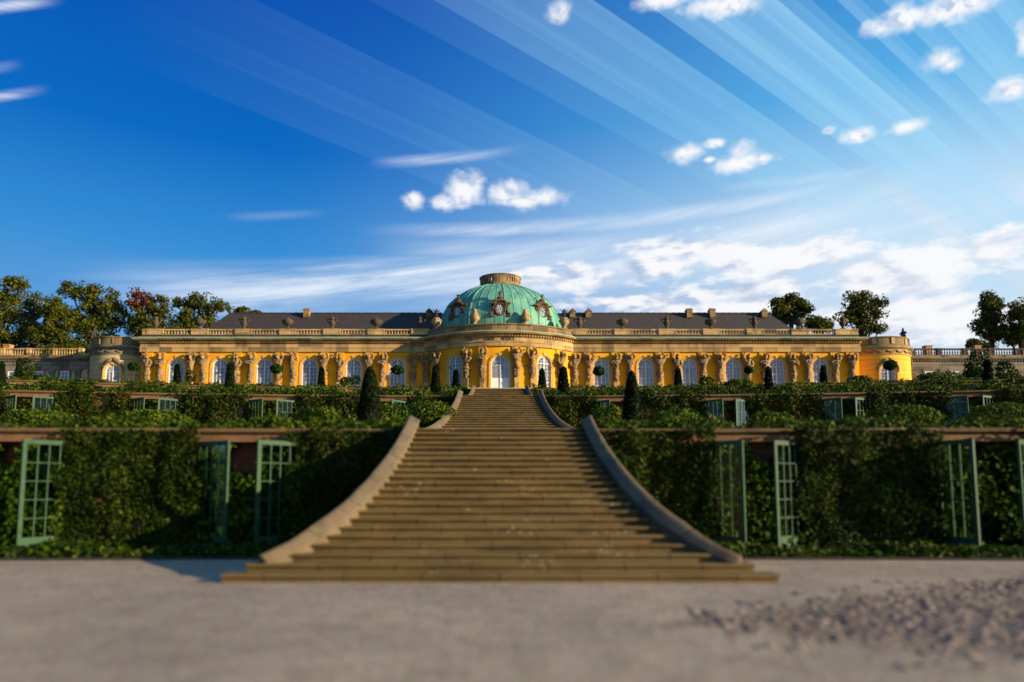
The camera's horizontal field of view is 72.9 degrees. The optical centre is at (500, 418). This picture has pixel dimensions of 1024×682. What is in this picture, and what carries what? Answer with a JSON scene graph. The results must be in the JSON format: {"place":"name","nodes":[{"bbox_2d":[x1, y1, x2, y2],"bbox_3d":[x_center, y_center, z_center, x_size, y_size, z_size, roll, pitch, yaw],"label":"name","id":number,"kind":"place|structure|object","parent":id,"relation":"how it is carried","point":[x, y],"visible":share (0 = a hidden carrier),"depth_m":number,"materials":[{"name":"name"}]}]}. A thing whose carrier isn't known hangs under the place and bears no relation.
{"place":"outdoors","nodes":[
{"label":"outdoors","id":0,"kind":"place"},
{"bbox_2d":[0,344,89,379],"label":"side wing","id":1,"kind":"structure","parent":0,"point":[66,366],"depth_m":89.00,"materials":[{"name":"beige stone"}]},
{"bbox_2d":[87,273,913,387],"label":"palace","id":2,"kind":"structure","parent":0,"point":[499,344],"depth_m":82.38,"materials":[{"name":"yellow paint"}]},
{"bbox_2d":[101,357,123,382],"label":"window","id":3,"kind":"structure","parent":2,"relation":"in","point":[113,372],"depth_m":83.17,"materials":[{"name":"white glass"}]},
{"bbox_2d":[165,356,185,382],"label":"window","id":4,"kind":"structure","parent":2,"relation":"in","point":[178,360],"depth_m":82.44,"materials":[{"name":"glass"}]},
{"bbox_2d":[209,356,228,383],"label":"window","id":5,"kind":"structure","parent":2,"relation":"in","point":[219,366],"depth_m":82.48,"materials":[{"name":"glass"}]},
{"bbox_2d":[255,356,273,386],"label":"window","id":6,"kind":"structure","parent":2,"relation":"in","point":[264,375],"depth_m":82.46,"materials":[{"name":"white paint"}]},
{"bbox_2d":[299,356,318,386],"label":"window","id":7,"kind":"structure","parent":2,"relation":"in","point":[309,369],"depth_m":82.45,"materials":[{"name":"white paint"}]},
{"bbox_2d":[344,356,363,386],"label":"window","id":8,"kind":"structure","parent":2,"relation":"in","point":[355,366],"depth_m":82.50,"materials":[{"name":"white paint"}]},
{"bbox_2d":[387,356,406,387],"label":"window","id":9,"kind":"structure","parent":2,"relation":"in","point":[402,378],"depth_m":82.42,"materials":[{"name":"white paint"}]},
{"bbox_2d":[446,353,462,386],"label":"window","id":10,"kind":"structure","parent":2,"relation":"in","point":[456,362],"depth_m":80.14,"materials":[{"name":"glass"}]},
{"bbox_2d":[489,353,511,387],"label":"door","id":11,"kind":"structure","parent":2,"relation":"in","point":[499,367],"depth_m":78.78,"materials":[{"name":"white paint"}]},
{"bbox_2d":[536,353,552,387],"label":"window","id":12,"kind":"structure","parent":2,"relation":"in","point":[542,361],"depth_m":80.07,"materials":[{"name":"white glass"}]},
{"bbox_2d":[592,356,611,387],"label":"window","id":13,"kind":"structure","parent":2,"relation":"in","point":[602,361],"depth_m":82.42,"materials":[{"name":"white paint"}]},
{"bbox_2d":[636,356,655,386],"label":"window","id":14,"kind":"structure","parent":2,"relation":"in","point":[644,366],"depth_m":82.44,"materials":[{"name":"white paint"}]},
{"bbox_2d":[680,356,698,386],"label":"window","id":15,"kind":"structure","parent":2,"relation":"in","point":[689,370],"depth_m":82.48,"materials":[{"name":"white paint"}]},
{"bbox_2d":[723,356,742,386],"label":"window","id":16,"kind":"structure","parent":2,"relation":"in","point":[732,369],"depth_m":82.48,"materials":[{"name":"white paint"}]},
{"bbox_2d":[768,356,787,384],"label":"window","id":17,"kind":"structure","parent":2,"relation":"in","point":[777,366],"depth_m":82.48,"materials":[{"name":"white paint"}]},
{"bbox_2d":[811,356,831,383],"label":"window","id":18,"kind":"structure","parent":2,"relation":"in","point":[817,362],"depth_m":82.46,"materials":[{"name":"white glass"}]},
{"bbox_2d":[876,357,899,381],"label":"window","id":19,"kind":"structure","parent":2,"relation":"in","point":[883,374],"depth_m":83.17,"materials":[{"name":"glass"}]},
{"bbox_2d":[0,560,1023,681],"bbox_3d":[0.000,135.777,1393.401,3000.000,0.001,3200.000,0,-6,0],"label":"ground","id":20,"kind":"structure","parent":0,"point":[130,621],"depth_m":7.79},
{"bbox_2d":[0,547,262,560],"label":"planting bed","id":21,"kind":"object","parent":20,"relation":"on","point":[209,557],"visible":0.29,"depth_m":15.05,"materials":[{"name":"green plant"}]},
{"bbox_2d":[0,443,76,545],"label":"fig bush","id":22,"kind":"object","parent":21,"relation":"on","point":[9,497],"visible":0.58,"depth_m":17.40,"materials":[{"name":"green plant"}]},
{"bbox_2d":[0,539,286,557],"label":"border plants","id":23,"kind":"object","parent":21,"relation":"on","point":[59,549],"visible":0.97,"depth_m":15.56,"materials":[{"name":"green plant"}]},
{"bbox_2d":[183,443,303,545],"bbox_3d":[-6.451,1.980,17.751,2.885,2.840,1.271,0,-6,0],"label":"fig bush","id":24,"kind":"object","parent":21,"relation":"on","point":[242,486],"visible":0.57,"depth_m":17.61,"materials":[{"name":"green plant"}]},
{"bbox_2d":[0,428,398,546],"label":"retaining wall","id":25,"kind":"structure","parent":20,"relation":"on","point":[249,451],"depth_m":17.69,"materials":[{"name":"red brick"}]},
{"bbox_2d":[15,439,75,546],"bbox_3d":[-11.158,1.875,17.051,0.060,2.695,1.270,-3,-6,26],"label":"glazed door","id":26,"kind":"structure","parent":25,"relation":"in","point":[20,541],"depth_m":16.75,"materials":[{"name":"green paint"}]},
{"bbox_2d":[43,425,207,547],"bbox_3d":[-9.332,1.727,17.383,3.841,3.198,0.671,0,-6,-2],"label":"climbing vine","id":27,"kind":"object","parent":25,"relation":"attached to","point":[147,485],"visible":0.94,"depth_m":17.40,"materials":[{"name":"green plant"}]},
{"bbox_2d":[0,411,402,428],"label":"vine hedge","id":28,"kind":"object","parent":25,"relation":"on","point":[251,423],"visible":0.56,"depth_m":18.40,"materials":[{"name":"green plant"}]},
{"bbox_2d":[193,440,229,545],"bbox_3d":[-7.253,1.909,17.397,1.270,2.695,0.060,-3,-6,32],"label":"glazed door","id":29,"kind":"structure","parent":25,"relation":"in","point":[218,539],"depth_m":17.24,"materials":[{"name":"green paint"}]},
{"bbox_2d":[254,440,302,543],"bbox_3d":[-5.523,1.901,17.323,0.060,2.695,1.270,-5,-7,40],"label":"glazed door","id":30,"kind":"structure","parent":25,"relation":"in","point":[268,538],"depth_m":17.07,"materials":[{"name":"green paint"}]},
{"bbox_2d":[281,425,402,541],"bbox_3d":[-3.827,1.726,17.460,3.317,3.212,0.829,0,-6,0],"label":"climbing vine","id":31,"kind":"object","parent":25,"relation":"attached to","point":[315,450],"visible":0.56,"depth_m":17.57,"materials":[{"name":"green plant"}]},
{"bbox_2d":[220,415,779,582],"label":"stone staircase","id":32,"kind":"structure","parent":20,"relation":"on","point":[531,505],"depth_m":12.97,"materials":[{"name":"brown stone"}]},
{"bbox_2d":[598,428,1023,548],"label":"retaining wall","id":33,"kind":"structure","parent":20,"relation":"on","point":[766,444],"depth_m":17.67,"materials":[{"name":"red brick"}]},
{"bbox_2d":[599,424,718,538],"bbox_3d":[3.817,1.733,17.521,3.336,3.210,0.714,0,-6,0],"label":"climbing vine","id":34,"kind":"object","parent":33,"relation":"attached to","point":[687,451],"visible":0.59,"depth_m":17.60,"materials":[{"name":"green plant"}]},
{"bbox_2d":[697,440,746,545],"bbox_3d":[5.523,1.901,17.323,0.060,2.695,1.270,5,-7,-40],"label":"glazed door","id":35,"kind":"structure","parent":33,"relation":"in","point":[731,538],"depth_m":17.07,"materials":[{"name":"green paint"}]},
{"bbox_2d":[772,440,807,548],"bbox_3d":[7.271,1.906,17.370,1.270,2.695,0.060,4,-7,-35],"label":"glazed door","id":36,"kind":"structure","parent":33,"relation":"in","point":[780,539],"depth_m":17.23,"materials":[{"name":"green paint"}]},
{"bbox_2d":[598,410,1023,428],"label":"vine hedge","id":37,"kind":"object","parent":33,"relation":"on","point":[850,421],"visible":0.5,"depth_m":18.38,"materials":[{"name":"green plant"}]},
{"bbox_2d":[790,423,957,548],"bbox_3d":[9.331,1.714,17.369,3.833,3.219,0.794,0,-6,0],"label":"climbing vine","id":38,"kind":"object","parent":33,"relation":"attached to","point":[833,480],"visible":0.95,"depth_m":17.40,"materials":[{"name":"green plant"}]},
{"bbox_2d":[925,439,980,545],"bbox_3d":[11.087,1.872,17.022,0.060,2.695,1.270,2,-6,-19],"label":"glazed door","id":39,"kind":"structure","parent":33,"relation":"in","point":[955,540],"depth_m":16.73,"materials":[{"name":"green paint"}]},
{"bbox_2d":[1016,439,1023,545],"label":"glazed door","id":40,"kind":"structure","parent":33,"relation":"in","point":[1019,442],"depth_m":16.76,"materials":[{"name":"green paint"}]},
{"bbox_2d":[684,579,1023,669],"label":"loose stones","id":41,"kind":"object","parent":20,"relation":"on","point":[952,638],"visible":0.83,"depth_m":8.26,"materials":[{"name":"grey gravel"}]},
{"bbox_2d":[735,547,1023,560],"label":"planting bed","id":42,"kind":"object","parent":20,"relation":"on","point":[977,558],"visible":0.31,"depth_m":15.05,"materials":[{"name":"green plant"}]},
{"bbox_2d":[698,442,817,547],"bbox_3d":[6.452,1.982,17.752,2.882,2.821,1.259,0,-6,0],"label":"fig bush","id":43,"kind":"object","parent":42,"relation":"on","point":[757,513],"visible":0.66,"depth_m":17.63,"materials":[{"name":"green plant"}]},
{"bbox_2d":[713,539,1023,557],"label":"border plants","id":44,"kind":"object","parent":42,"relation":"on","point":[878,548],"visible":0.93,"depth_m":15.56,"materials":[{"name":"green plant"}]},
{"bbox_2d":[926,442,1023,546],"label":"fig bush","id":45,"kind":"object","parent":42,"relation":"on","point":[1007,516],"visible":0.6,"depth_m":17.49,"materials":[{"name":"green plant"}]},
{"bbox_2d":[0,0,1023,354],"label":"sky","id":46,"kind":"structure","parent":0,"point":[268,156],"materials":[{"name":"blue"}]},
{"bbox_2d":[469,388,588,388],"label":"forecourt","id":47,"kind":"structure","parent":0,"point":[503,388],"depth_m":77.83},
{"bbox_2d":[0,275,35,354],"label":"tree","id":48,"kind":"object","parent":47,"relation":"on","point":[9,301],"visible":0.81,"depth_m":109.67,"materials":[{"name":"green plant"}]},
{"bbox_2d":[17,290,47,354],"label":"tree","id":49,"kind":"object","parent":47,"relation":"on","point":[31,314],"visible":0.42,"depth_m":115.61,"materials":[{"name":"green plant"}]},
{"bbox_2d":[26,293,85,354],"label":"tree","id":50,"kind":"object","parent":47,"relation":"on","point":[55,328],"visible":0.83,"depth_m":107.05,"materials":[{"name":"green plant"}]},
{"bbox_2d":[56,280,132,354],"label":"tree","id":51,"kind":"object","parent":47,"relation":"on","point":[98,319],"visible":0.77,"depth_m":111.10,"materials":[{"name":"green plant"}]},
{"bbox_2d":[123,285,175,336],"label":"tree","id":52,"kind":"object","parent":47,"relation":"on","point":[137,321],"visible":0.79,"depth_m":110.19,"materials":[{"name":"green plant"}]},
{"bbox_2d":[161,291,230,333],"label":"tree","id":53,"kind":"object","parent":47,"relation":"on","point":[187,317],"visible":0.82,"depth_m":113.37,"materials":[{"name":"green plant"}]},
{"bbox_2d":[766,291,815,328],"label":"tree","id":54,"kind":"object","parent":47,"relation":"on","point":[793,304],"visible":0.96,"depth_m":109.44,"materials":[{"name":"green plant"}]},
{"bbox_2d":[800,314,834,333],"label":"tree","id":55,"kind":"object","parent":47,"relation":"on","point":[819,322],"visible":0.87,"depth_m":112.91,"materials":[{"name":"green plant"}]},
{"bbox_2d":[832,289,889,336],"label":"tree","id":56,"kind":"object","parent":47,"relation":"on","point":[856,313],"visible":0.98,"depth_m":105.31,"materials":[{"name":"green plant"}]},
{"bbox_2d":[965,338,998,353],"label":"tree","id":57,"kind":"object","parent":47,"relation":"on","point":[973,342],"visible":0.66,"depth_m":112.88,"materials":[{"name":"green plant"}]},
{"bbox_2d":[967,289,1007,350],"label":"tree","id":58,"kind":"object","parent":47,"relation":"on","point":[991,306],"visible":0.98,"depth_m":107.41,"materials":[{"name":"green plant"}]},
{"bbox_2d":[990,297,1023,354],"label":"tree","id":59,"kind":"object","parent":47,"relation":"on","point":[1012,334],"visible":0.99,"depth_m":105.39,"materials":[{"name":"green plant"}]},
{"bbox_2d":[911,345,1023,379],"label":"side wing","id":60,"kind":"structure","parent":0,"point":[929,361],"depth_m":89.03,"materials":[{"name":"beige stone"}]},
{"label":"terrace","id":61,"kind":"structure","parent":0,"visible":0},
{"bbox_2d":[5,398,57,426],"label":"glass door","id":62,"kind":"structure","parent":61,"relation":"on","point":[27,402],"depth_m":36.97,"materials":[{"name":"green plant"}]},
{"bbox_2d":[0,407,73,426],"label":"vine bush","id":63,"kind":"object","parent":61,"relation":"on","point":[40,413],"visible":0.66,"depth_m":27.52,"materials":[{"name":"green plant"}]},
{"bbox_2d":[121,408,190,426],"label":"vine bush","id":64,"kind":"object","parent":61,"relation":"on","point":[148,414],"visible":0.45,"depth_m":27.48,"materials":[{"name":"green plant"}]},
{"bbox_2d":[132,399,179,412],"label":"glass door","id":65,"kind":"structure","parent":61,"relation":"on","point":[155,403],"depth_m":37.88,"materials":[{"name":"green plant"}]},
{"bbox_2d":[0,390,455,427],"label":"retaining wall","id":66,"kind":"structure","parent":61,"relation":"on","point":[17,396],"depth_m":37.85,"materials":[{"name":"red brick"}]},
{"bbox_2d":[54,389,133,422],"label":"climbing vine","id":67,"kind":"object","parent":66,"relation":"attached to","point":[114,399],"visible":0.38,"depth_m":37.10,"materials":[{"name":"green plant"}]},
{"bbox_2d":[173,390,254,424],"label":"climbing vine","id":68,"kind":"object","parent":66,"relation":"attached to","point":[196,411],"visible":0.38,"depth_m":37.86,"materials":[{"name":"green plant"}]},
{"bbox_2d":[289,392,359,427],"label":"climbing vine","id":69,"kind":"object","parent":66,"relation":"attached to","point":[325,403],"visible":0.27,"depth_m":38.38,"materials":[{"name":"green plant"}]},
{"bbox_2d":[406,393,455,424],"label":"climbing vine","id":70,"kind":"object","parent":66,"relation":"attached to","point":[424,398],"visible":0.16,"depth_m":38.68,"materials":[{"name":"green plant"}]},
{"bbox_2d":[250,401,297,428],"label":"glass door","id":71,"kind":"structure","parent":61,"relation":"on","point":[265,411],"depth_m":38.47,"materials":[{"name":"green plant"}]},
{"bbox_2d":[293,406,344,422],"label":"vine bush","id":72,"kind":"object","parent":61,"relation":"on","point":[321,412],"visible":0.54,"depth_m":28.62,"materials":[{"name":"green plant"}]},
{"bbox_2d":[355,366,381,424],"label":"yew topiary","id":73,"kind":"object","parent":61,"relation":"on","point":[368,406],"visible":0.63,"depth_m":26.93,"materials":[{"name":"green plant"}]},
{"bbox_2d":[380,403,413,426],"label":"vine bush","id":74,"kind":"object","parent":61,"relation":"on","point":[401,411],"visible":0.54,"depth_m":29.79,"materials":[{"name":"green plant"}]},
{"bbox_2d":[402,399,457,427],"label":"vine bush","id":75,"kind":"object","parent":61,"relation":"on","point":[428,420],"visible":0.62,"depth_m":35.44,"materials":[{"name":"green plant"}]},
{"bbox_2d":[426,389,574,428],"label":"stone staircase","id":76,"kind":"structure","parent":61,"relation":"on","point":[504,411],"depth_m":36.16,"materials":[{"name":"brown stone"}]},
{"bbox_2d":[589,404,621,427],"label":"vine bush","id":77,"kind":"object","parent":61,"relation":"on","point":[608,411],"visible":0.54,"depth_m":29.79,"materials":[{"name":"green plant"}]},
{"bbox_2d":[621,370,643,422],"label":"yew topiary","id":78,"kind":"object","parent":61,"relation":"on","point":[631,408],"visible":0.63,"depth_m":26.99,"materials":[{"name":"green plant"}]},
{"bbox_2d":[653,406,701,428],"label":"vine bush","id":79,"kind":"object","parent":61,"relation":"on","point":[682,412],"visible":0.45,"depth_m":28.67,"materials":[{"name":"green plant"}]},
{"bbox_2d":[703,401,750,425],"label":"door","id":80,"kind":"structure","parent":61,"relation":"on","point":[730,407],"depth_m":38.51,"materials":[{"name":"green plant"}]},
{"bbox_2d":[749,410,793,427],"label":"vine bush","id":81,"kind":"object","parent":61,"relation":"on","point":[765,415],"visible":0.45,"depth_m":27.75,"materials":[{"name":"green plant"}]},
{"bbox_2d":[545,389,1023,427],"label":"retaining wall","id":82,"kind":"structure","parent":61,"relation":"on","point":[962,395],"depth_m":38.02,"materials":[{"name":"red brick"}]},
{"bbox_2d":[544,393,598,427],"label":"climbing vine","id":83,"kind":"object","parent":82,"relation":"attached to","point":[584,409],"visible":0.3,"depth_m":38.62,"materials":[{"name":"green plant"}]},
{"bbox_2d":[640,392,710,421],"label":"climbing vine","id":84,"kind":"object","parent":82,"relation":"attached to","point":[688,402],"visible":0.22,"depth_m":38.44,"materials":[{"name":"green plant"}]},
{"bbox_2d":[735,399,752,425],"bbox_3d":[13.377,0.598,37.922,1.270,3.309,0.060,3,-6,-27],"label":"glazed door","id":85,"kind":"structure","parent":82,"relation":"in","point":[741,400],"depth_m":37.90,"materials":[{"name":"green paint"}]},
{"bbox_2d":[746,391,830,424],"bbox_3d":[15.684,0.374,37.675,4.357,3.899,0.913,-1,-6,5],"label":"climbing vine","id":86,"kind":"object","parent":82,"relation":"attached to","point":[788,397],"visible":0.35,"depth_m":37.85,"materials":[{"name":"green plant"}]},
{"bbox_2d":[865,388,953,424],"bbox_3d":[21.833,0.323,36.908,4.306,3.899,0.917,-1,-6,6],"label":"climbing vine","id":87,"kind":"object","parent":82,"relation":"attached to","point":[895,395],"visible":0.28,"depth_m":37.13,"materials":[{"name":"green plant"}]},
{"bbox_2d":[995,387,1023,413],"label":"climbing vine","id":88,"kind":"object","parent":82,"relation":"attached to","point":[1001,395],"visible":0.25,"depth_m":36.30,"materials":[{"name":"green plant"}]},
{"bbox_2d":[817,399,868,420],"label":"door","id":89,"kind":"structure","parent":61,"relation":"on","point":[847,406],"depth_m":37.85,"materials":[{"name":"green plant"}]},
{"bbox_2d":[861,404,946,423],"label":"vine bush","id":90,"kind":"object","parent":61,"relation":"on","point":[912,413],"visible":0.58,"depth_m":27.32,"materials":[{"name":"green plant"}]},
{"bbox_2d":[945,398,991,422],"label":"door","id":91,"kind":"structure","parent":61,"relation":"on","point":[975,402],"depth_m":36.92,"materials":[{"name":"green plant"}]},
{"bbox_2d":[962,401,1023,422],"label":"vine bush","id":92,"kind":"object","parent":61,"relation":"on","point":[985,410],"visible":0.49,"depth_m":27.62,"materials":[{"name":"green plant"}]},
{"label":"terrace","id":93,"kind":"structure","parent":0,"visible":0},
{"bbox_2d":[0,378,452,394],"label":"vine hedge","id":94,"kind":"object","parent":93,"relation":"on","point":[181,389],"visible":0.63,"depth_m":38.88,"materials":[{"name":"green plant"}]},
{"bbox_2d":[224,362,234,391],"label":"yew topiary","id":95,"kind":"object","parent":93,"relation":"on","point":[229,378],"visible":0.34,"depth_m":45.83,"materials":[{"name":"green plant"}]},
{"bbox_2d":[6,379,470,394],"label":"retaining wall","id":96,"kind":"structure","parent":93,"relation":"on","point":[109,385],"depth_m":55.70,"materials":[{"name":"green plant"}]},
{"bbox_2d":[430,365,440,394],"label":"yew topiary","id":97,"kind":"object","parent":93,"relation":"on","point":[435,387],"visible":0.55,"depth_m":45.76,"materials":[{"name":"green plant"}]},
{"bbox_2d":[468,385,531,394],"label":"stone staircase","id":98,"kind":"structure","parent":93,"relation":"on","point":[525,391],"depth_m":57.83,"materials":[{"name":"brown stone"}]},
{"bbox_2d":[557,366,569,392],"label":"yew topiary","id":99,"kind":"object","parent":93,"relation":"on","point":[563,383],"visible":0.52,"depth_m":45.72,"materials":[{"name":"green plant"}]},
{"bbox_2d":[763,366,774,392],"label":"yew topiary","id":100,"kind":"object","parent":93,"relation":"on","point":[768,383],"visible":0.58,"depth_m":45.79,"materials":[{"name":"green plant"}]},
{"bbox_2d":[532,378,1023,394],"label":"retaining wall","id":101,"kind":"structure","parent":93,"relation":"on","point":[797,386],"depth_m":56.10,"materials":[{"name":"green plant"}]},
{"bbox_2d":[547,378,1023,394],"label":"vine hedge","id":102,"kind":"object","parent":93,"relation":"on","point":[861,388],"visible":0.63,"depth_m":38.78,"materials":[{"name":"green plant"}]},
{"bbox_2d":[983,359,995,389],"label":"yew topiary","id":103,"kind":"object","parent":93,"relation":"on","point":[987,370],"visible":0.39,"depth_m":45.86,"materials":[{"name":"green plant"}]},
{"label":"terrace","id":104,"kind":"structure","parent":0,"visible":0},
{"bbox_2d":[13,357,36,378],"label":"shrub","id":105,"kind":"object","parent":104,"relation":"on","point":[23,370],"visible":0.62,"depth_m":64.44,"materials":[{"name":"green plant"}]},
{"bbox_2d":[5,375,468,388],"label":"vine hedge","id":106,"kind":"object","parent":104,"relation":"on","point":[350,385],"visible":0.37,"depth_m":57.55,"materials":[{"name":"green plant"}]},
{"bbox_2d":[723,378,754,387],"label":"shrub","id":107,"kind":"object","parent":104,"relation":"on","point":[743,382],"visible":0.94,"depth_m":55.91,"materials":[{"name":"green plant"}]},
{"bbox_2d":[531,371,1023,388],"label":"vine hedge","id":108,"kind":"object","parent":104,"relation":"on","point":[946,377],"visible":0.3,"depth_m":57.20,"materials":[{"name":"green plant"}]},
{"bbox_2d":[914,371,962,380],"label":"shrub","id":109,"kind":"object","parent":104,"relation":"on","point":[929,376],"visible":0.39,"depth_m":57.16,"materials":[{"name":"green plant"}]},
{"bbox_2d":[961,349,994,380],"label":"shrub","id":110,"kind":"object","parent":104,"relation":"on","point":[972,371],"visible":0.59,"depth_m":60.38,"materials":[{"name":"green plant"}]},
{"bbox_2d":[994,360,1017,378],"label":"shrub","id":111,"kind":"object","parent":104,"relation":"on","point":[998,368],"visible":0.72,"depth_m":60.44,"materials":[{"name":"green plant"}]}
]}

